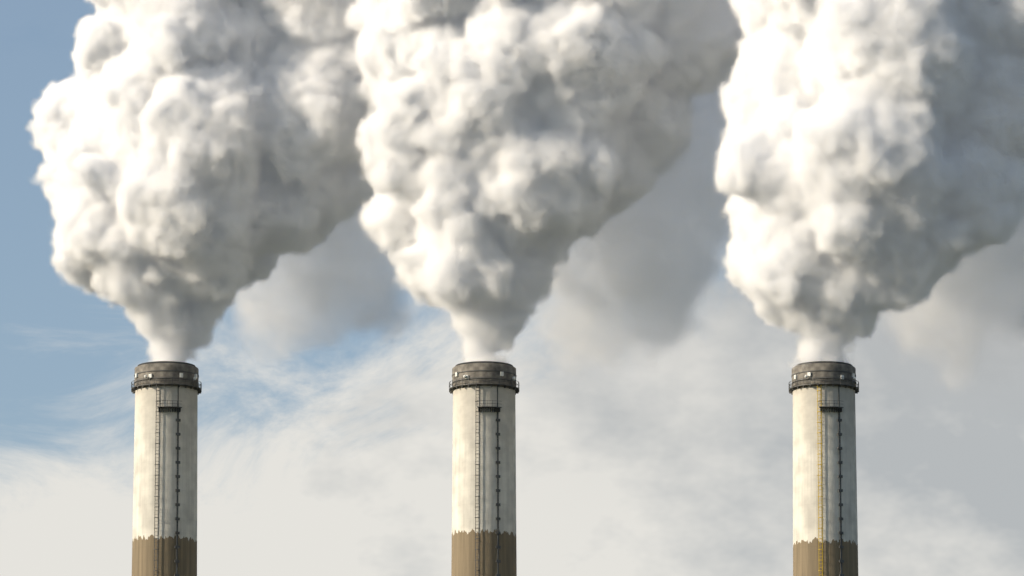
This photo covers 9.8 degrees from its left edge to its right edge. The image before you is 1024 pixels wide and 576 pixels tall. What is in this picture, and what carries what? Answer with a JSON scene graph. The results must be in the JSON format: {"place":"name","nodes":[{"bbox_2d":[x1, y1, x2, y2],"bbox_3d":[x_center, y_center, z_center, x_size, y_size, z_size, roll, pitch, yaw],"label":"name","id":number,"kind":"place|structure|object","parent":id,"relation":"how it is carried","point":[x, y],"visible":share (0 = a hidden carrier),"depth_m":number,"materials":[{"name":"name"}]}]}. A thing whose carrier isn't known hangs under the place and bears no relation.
{"place":"outdoors","nodes":[
{"label":"outdoors","id":0,"kind":"place"},
{"bbox_2d":[0,0,1023,575],"label":"sky","id":1,"kind":"structure","parent":0,"point":[654,213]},
{"label":"ground","id":2,"kind":"structure","parent":0,"visible":0},
{"bbox_2d":[131,361,201,575],"bbox_3d":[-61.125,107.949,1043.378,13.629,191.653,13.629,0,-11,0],"label":"chimney","id":3,"kind":"object","parent":2,"relation":"on","point":[164,531],"visible":1,"depth_m":1053.48,"materials":[{"name":"concrete"}]},
{"bbox_2d":[449,361,518,575],"bbox_3d":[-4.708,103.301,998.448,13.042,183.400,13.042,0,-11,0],"label":"chimney","id":4,"kind":"object","parent":2,"relation":"on","point":[484,393],"visible":1,"depth_m":1008.11,"materials":[{"name":"concrete"}]},
{"bbox_2d":[789,361,858,575],"bbox_3d":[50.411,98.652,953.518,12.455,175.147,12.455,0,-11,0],"label":"chimney","id":5,"kind":"object","parent":2,"relation":"on","point":[825,527],"visible":1,"depth_m":962.75,"materials":[{"name":"concrete"}]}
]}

